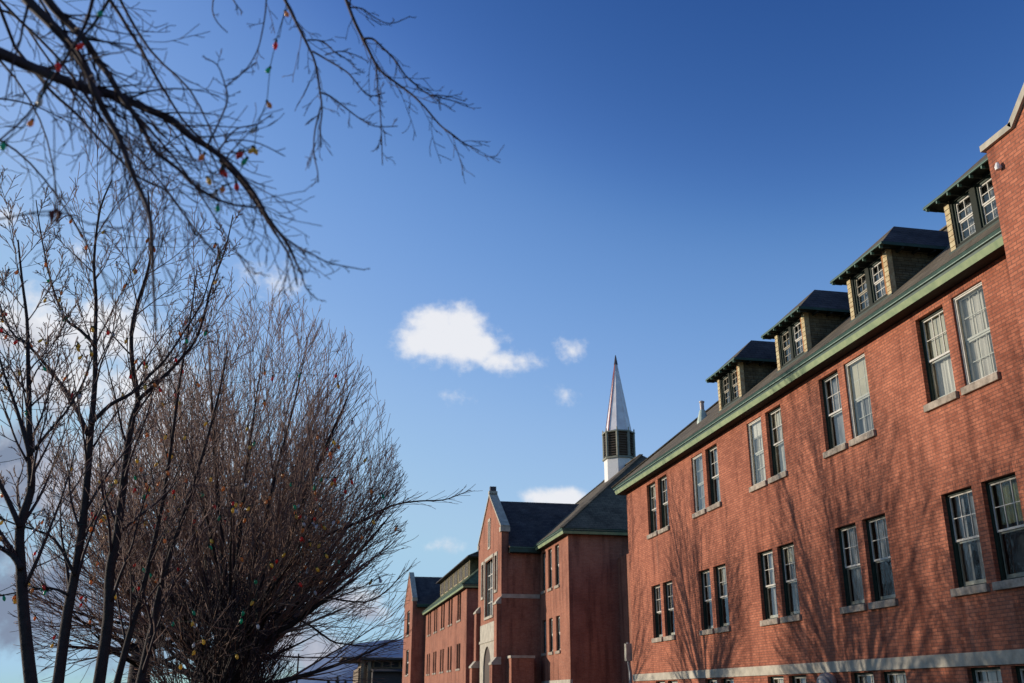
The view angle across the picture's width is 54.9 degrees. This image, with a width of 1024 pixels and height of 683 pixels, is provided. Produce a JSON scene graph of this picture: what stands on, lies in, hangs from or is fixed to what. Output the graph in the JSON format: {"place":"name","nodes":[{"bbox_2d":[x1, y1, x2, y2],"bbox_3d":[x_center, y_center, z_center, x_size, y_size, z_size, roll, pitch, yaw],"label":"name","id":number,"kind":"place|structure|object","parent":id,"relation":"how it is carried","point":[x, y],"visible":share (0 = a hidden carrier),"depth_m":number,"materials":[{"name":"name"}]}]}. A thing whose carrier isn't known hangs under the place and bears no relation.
{"place":"outdoors","nodes":[
{"label":"outdoors","id":0,"kind":"place"},
{"bbox_2d":[289,639,403,682],"bbox_3d":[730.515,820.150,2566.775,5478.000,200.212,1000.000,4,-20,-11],"label":"building","id":1,"kind":"structure","parent":0,"point":[359,651],"depth_m":2586.48,"materials":[{"name":"metal"}]},
{"bbox_2d":[339,657,402,682],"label":"modern building","id":2,"kind":"structure","parent":0,"point":[390,673],"depth_m":160.23,"materials":[{"name":"stone"}]},
{"bbox_2d":[374,661,380,666],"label":"window","id":3,"kind":"structure","parent":2,"relation":"in","point":[376,664],"depth_m":162.44,"materials":[{"name":"glass"}]},
{"bbox_2d":[383,661,389,666],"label":"window","id":4,"kind":"structure","parent":2,"relation":"in","point":[385,664],"depth_m":162.75,"materials":[{"name":"glass"}]},
{"bbox_2d":[391,661,398,667],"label":"window","id":5,"kind":"structure","parent":2,"relation":"in","point":[396,663],"depth_m":162.99,"materials":[{"name":"glass"}]},
{"bbox_2d":[0,0,1023,682],"label":"sky","id":6,"kind":"structure","parent":0,"point":[672,179],"materials":[{"name":"blue"}]},
{"bbox_3d":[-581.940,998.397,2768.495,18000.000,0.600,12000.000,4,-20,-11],"label":"ground","id":7,"kind":"structure","parent":0,"visible":0},
{"bbox_2d":[0,166,109,682],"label":"bare tree","id":8,"kind":"object","parent":7,"relation":"on","point":[16,554],"visible":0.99,"depth_m":13.53,"materials":[{"name":"brown plant"}]},
{"bbox_2d":[0,269,92,540],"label":"light string","id":9,"kind":"object","parent":8,"relation":"hanging from","point":[18,339],"visible":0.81,"depth_m":13.69,"materials":[{"name":"black plastic"}]},
{"bbox_2d":[0,103,269,682],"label":"multi stem tree","id":10,"kind":"object","parent":7,"relation":"on","point":[114,550],"visible":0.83,"depth_m":16.98,"materials":[{"name":"brown plant"}]},
{"bbox_2d":[0,218,220,603],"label":"light string","id":11,"kind":"object","parent":10,"relation":"hanging from","point":[43,587],"visible":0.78,"depth_m":16.91,"materials":[{"name":"black plastic"}]},
{"bbox_2d":[8,360,278,682],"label":"dome shaped tree","id":12,"kind":"object","parent":7,"relation":"on","point":[49,603],"visible":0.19,"depth_m":25.29,"materials":[{"name":"brown plant"}]},
{"bbox_2d":[28,437,264,647],"bbox_3d":[-9.043,4.978,24.351,5.642,5.480,2.046,4,-20,-11],"label":"light string","id":13,"kind":"object","parent":12,"relation":"hanging from","point":[35,617],"visible":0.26,"depth_m":24.13,"materials":[{"name":"black plastic"}]},
{"bbox_2d":[131,563,287,682],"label":"bare shrub","id":14,"kind":"object","parent":7,"relation":"on","point":[226,668],"visible":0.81,"depth_m":20.89,"materials":[{"name":"brown plant"}]},
{"bbox_2d":[87,305,366,622],"bbox_3d":[-8.902,5.403,32.000,8.521,14.906,8.708,4,-20,-11],"label":"dome shaped tree","id":15,"kind":"object","parent":7,"relation":"on","point":[267,388],"visible":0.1,"depth_m":31.72,"materials":[{"name":"brown plant"}]},
{"bbox_2d":[184,565,296,682],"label":"bare shrub","id":16,"kind":"object","parent":7,"relation":"on","point":[282,654],"visible":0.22,"depth_m":23.76,"materials":[{"name":"brown plant"}]},
{"bbox_2d":[0,0,504,403],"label":"overhanging tree","id":17,"kind":"object","parent":7,"relation":"on","point":[98,92],"visible":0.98,"depth_m":5.41,"materials":[{"name":"brown plant"}]},
{"bbox_2d":[0,0,109,149],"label":"light string","id":18,"kind":"object","parent":17,"relation":"hanging from","point":[39,101],"visible":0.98,"depth_m":4.95,"materials":[{"name":"black plastic"}]},
{"bbox_2d":[49,118,62,225],"bbox_3d":[-2.031,-0.763,4.398,0.109,0.531,0.035,4,-20,-11],"label":"hanging ornament","id":19,"kind":"object","parent":17,"relation":"hanging from","point":[59,214],"visible":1,"depth_m":4.34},
{"bbox_2d":[155,130,257,173],"bbox_3d":[-1.693,-1.034,5.441,0.559,0.236,0.033,4,-20,-11],"label":"light string","id":20,"kind":"object","parent":17,"relation":"hanging from","point":[202,156],"visible":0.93,"depth_m":5.43,"materials":[{"name":"black plastic"}]},
{"bbox_2d":[205,1,288,211],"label":"light string","id":21,"kind":"object","parent":17,"relation":"hanging from","point":[250,150],"visible":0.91,"depth_m":5.47,"materials":[{"name":"black plastic"}]},
{"bbox_2d":[165,391,345,681],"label":"dome shaped tree","id":22,"kind":"object","parent":7,"relation":"on","point":[268,496],"visible":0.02,"depth_m":42.18,"materials":[{"name":"brown plant"}]},
{"bbox_2d":[187,449,333,677],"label":"dome shaped tree","id":23,"kind":"object","parent":7,"relation":"on","point":[276,591],"depth_m":51.14,"materials":[{"name":"brown plant"}]},
{"bbox_2d":[51,277,474,682],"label":"dome shaped tree","id":24,"kind":"object","parent":7,"relation":"on","point":[291,615],"visible":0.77,"depth_m":22.81,"materials":[{"name":"brown plant"}]},
{"bbox_2d":[65,466,381,669],"bbox_3d":[-6.059,4.748,20.664,6.688,4.111,2.433,4,-20,-11],"label":"light string","id":25,"kind":"object","parent":24,"relation":"hanging from","point":[334,480],"visible":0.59,"depth_m":20.62,"materials":[{"name":"black plastic"}]},
{"bbox_2d":[89,370,397,530],"bbox_3d":[-5.742,2.210,21.839,6.704,4.042,2.776,4,-20,-11],"label":"light string","id":26,"kind":"object","parent":24,"relation":"hanging from","point":[233,503],"visible":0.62,"depth_m":21.22,"materials":[{"name":"black plastic"}]},
{"bbox_2d":[402,84,1023,682],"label":"brick school","id":27,"kind":"object","parent":7,"relation":"on","point":[826,488],"visible":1,"depth_m":27.22,"materials":[{"name":"red brick"}]},
{"bbox_2d":[405,650,408,676],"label":"window","id":28,"kind":"structure","parent":27,"relation":"in","point":[408,650],"depth_m":116.57,"materials":[{"name":"grey glass"}]},
{"bbox_2d":[406,611,409,636],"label":"window","id":29,"kind":"structure","parent":27,"relation":"in","point":[409,611],"depth_m":118.52,"materials":[{"name":"grey glass"}]},
{"bbox_2d":[484,647,489,682],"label":"door","id":30,"kind":"structure","parent":27,"relation":"in","point":[487,657],"depth_m":64.56,"materials":[{"name":"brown wood"}]},
{"bbox_2d":[488,518,490,549],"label":"slit window","id":31,"kind":"structure","parent":27,"relation":"in","point":[489,520],"depth_m":66.97,"materials":[{"name":"stone"}]},
{"bbox_2d":[487,561,492,616],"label":"window","id":32,"kind":"structure","parent":27,"relation":"in","point":[491,563],"depth_m":66.73,"materials":[{"name":"wood"}]},
{"bbox_2d":[541,553,545,594],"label":"window","id":33,"kind":"structure","parent":27,"relation":"in","point":[543,592],"depth_m":61.79,"materials":[{"name":"white paint"}]},
{"bbox_2d":[541,620,545,655],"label":"window","id":34,"kind":"structure","parent":27,"relation":"in","point":[543,654],"depth_m":60.58,"materials":[{"name":"black glass"}]},
{"bbox_2d":[547,549,551,591],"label":"window","id":35,"kind":"structure","parent":27,"relation":"in","point":[550,589],"depth_m":60.20,"materials":[{"name":"grey glass"}]},
{"bbox_2d":[548,618,552,654],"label":"window","id":36,"kind":"structure","parent":27,"relation":"in","point":[549,653],"depth_m":58.85,"materials":[{"name":"grey glass"}]},
{"bbox_2d":[554,545,559,588],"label":"window","id":37,"kind":"structure","parent":27,"relation":"in","point":[557,586],"depth_m":58.52,"materials":[{"name":"white paint"}]},
{"bbox_2d":[555,616,560,653],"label":"window","id":38,"kind":"structure","parent":27,"relation":"in","point":[559,651],"depth_m":57.20,"materials":[{"name":"grey glass"}]},
{"bbox_2d":[647,483,657,539],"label":"window","id":39,"kind":"structure","parent":27,"relation":"in","point":[654,533],"depth_m":40.91,"materials":[{"name":"glass"}]},
{"bbox_2d":[651,585,662,642],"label":"window","id":40,"kind":"structure","parent":27,"relation":"in","point":[659,638],"depth_m":39.53,"materials":[{"name":"grey glass"}]},
{"bbox_2d":[658,476,669,533],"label":"window","id":41,"kind":"structure","parent":27,"relation":"in","point":[665,528],"depth_m":39.62,"materials":[{"name":"glass"}]},
{"bbox_2d":[663,581,675,640],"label":"window","id":42,"kind":"structure","parent":27,"relation":"in","point":[671,636],"depth_m":38.23,"materials":[{"name":"grey glass"}]},
{"bbox_2d":[692,453,706,518],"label":"window","id":43,"kind":"structure","parent":27,"relation":"in","point":[698,472],"depth_m":36.10,"materials":[{"name":"grey glass"}]},
{"bbox_2d":[699,569,714,635],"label":"window","id":44,"kind":"structure","parent":27,"relation":"in","point":[708,630],"depth_m":34.75,"materials":[{"name":"grey glass"}]},
{"bbox_2d":[708,679,716,682],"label":"window","id":45,"kind":"structure","parent":27,"relation":"in","point":[709,680],"depth_m":33.82,"materials":[{"name":"grey glass"}]},
{"bbox_2d":[706,445,721,511],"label":"window","id":46,"kind":"structure","parent":27,"relation":"in","point":[715,505],"depth_m":34.82,"materials":[{"name":"white glass"}]},
{"bbox_2d":[714,565,730,632],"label":"window","id":47,"kind":"structure","parent":27,"relation":"in","point":[726,627],"depth_m":33.47,"materials":[{"name":"grey glass"}]},
{"bbox_2d":[724,678,733,682],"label":"window","id":48,"kind":"structure","parent":27,"relation":"in","point":[726,680],"depth_m":32.47,"materials":[{"name":"grey glass"}]},
{"bbox_2d":[748,417,767,492],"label":"window","id":49,"kind":"structure","parent":27,"relation":"in","point":[756,444],"depth_m":31.46,"materials":[{"name":"white glass"}]},
{"bbox_2d":[760,550,779,625],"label":"window","id":50,"kind":"structure","parent":27,"relation":"in","point":[773,619],"depth_m":30.11,"materials":[{"name":"grey glass"}]},
{"bbox_2d":[771,676,783,682],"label":"window","id":51,"kind":"structure","parent":27,"relation":"in","point":[779,679],"depth_m":29.09,"materials":[{"name":"white glass"}]},
{"bbox_2d":[768,407,787,483],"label":"window","id":52,"kind":"structure","parent":27,"relation":"in","point":[779,474],"depth_m":30.22,"materials":[{"name":"white glass"}]},
{"bbox_2d":[780,543,801,622],"bbox_3d":[8.187,6.986,28.517,0.540,2.188,1.210,4,-20,-11],"label":"window","id":53,"kind":"structure","parent":27,"relation":"in","point":[793,615],"depth_m":28.83,"materials":[{"name":"grey glass"}]},
{"bbox_2d":[793,675,806,682],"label":"window","id":54,"kind":"structure","parent":27,"relation":"in","point":[802,678],"depth_m":27.89,"materials":[{"name":"grey glass"}]},
{"bbox_2d":[822,371,847,458],"bbox_3d":[8.858,1.969,26.715,0.540,2.228,1.210,4,-20,-11],"label":"window","id":55,"kind":"structure","parent":27,"relation":"in","point":[841,445],"depth_m":26.99,"materials":[{"name":"white glass"}]},
{"bbox_2d":[839,524,866,613],"bbox_3d":[8.858,5.836,25.323,0.540,2.188,1.210,4,-20,-11],"label":"window","id":56,"kind":"structure","parent":27,"relation":"in","point":[858,605],"depth_m":25.58,"materials":[{"name":"grey glass"}]},
{"bbox_2d":[845,354,875,446],"bbox_3d":[9.036,1.501,25.415,0.353,2.228,1.210,4,-20,-11],"label":"window","id":57,"kind":"structure","parent":27,"relation":"in","point":[859,379],"depth_m":25.64,"materials":[{"name":"white glass"}]},
{"bbox_2d":[855,672,873,682],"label":"window","id":58,"kind":"structure","parent":27,"relation":"in","point":[867,677],"depth_m":24.60,"materials":[{"name":"grey glass"}]},
{"bbox_2d":[866,515,897,609],"bbox_3d":[9.128,5.374,24.040,0.540,2.188,1.210,4,-20,-11],"label":"window","id":59,"kind":"structure","parent":27,"relation":"in","point":[890,600],"depth_m":24.34,"materials":[{"name":"grey glass"}]},
{"bbox_2d":[885,671,906,682],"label":"window","id":60,"kind":"structure","parent":27,"relation":"in","point":[896,676],"depth_m":23.31,"materials":[{"name":"grey glass"}]},
{"bbox_2d":[920,307,958,412],"bbox_3d":[9.777,0.394,22.340,0.540,2.228,1.210,4,-20,-11],"label":"window","id":61,"kind":"structure","parent":27,"relation":"in","point":[937,338],"depth_m":22.57,"materials":[{"name":"white glass"}]},
{"bbox_2d":[946,488,989,596],"bbox_3d":[9.777,4.261,20.948,0.540,2.188,1.210,4,-20,-11],"label":"window","id":62,"kind":"structure","parent":27,"relation":"in","point":[975,582],"depth_m":21.22,"materials":[{"name":"grey glass"}]},
{"bbox_2d":[953,281,1000,395],"bbox_3d":[9.957,-0.073,21.040,0.356,2.228,1.210,4,-20,-11],"label":"window","id":63,"kind":"structure","parent":27,"relation":"in","point":[972,305],"depth_m":21.26,"materials":[{"name":"white glass"}]},
{"bbox_2d":[972,667,1001,682],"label":"window","id":64,"kind":"structure","parent":27,"relation":"in","point":[989,674],"depth_m":20.18,"materials":[{"name":"grey glass"}]},
{"bbox_2d":[986,474,1023,590],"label":"window","id":65,"kind":"structure","parent":27,"relation":"in","point":[1009,505],"depth_m":19.96,"materials":[{"name":"grey glass"}]},
{"bbox_2d":[1016,666,1023,682],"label":"window","id":66,"kind":"structure","parent":27,"relation":"in","point":[1020,669],"depth_m":19.17,"materials":[{"name":"white paint"}]}
]}

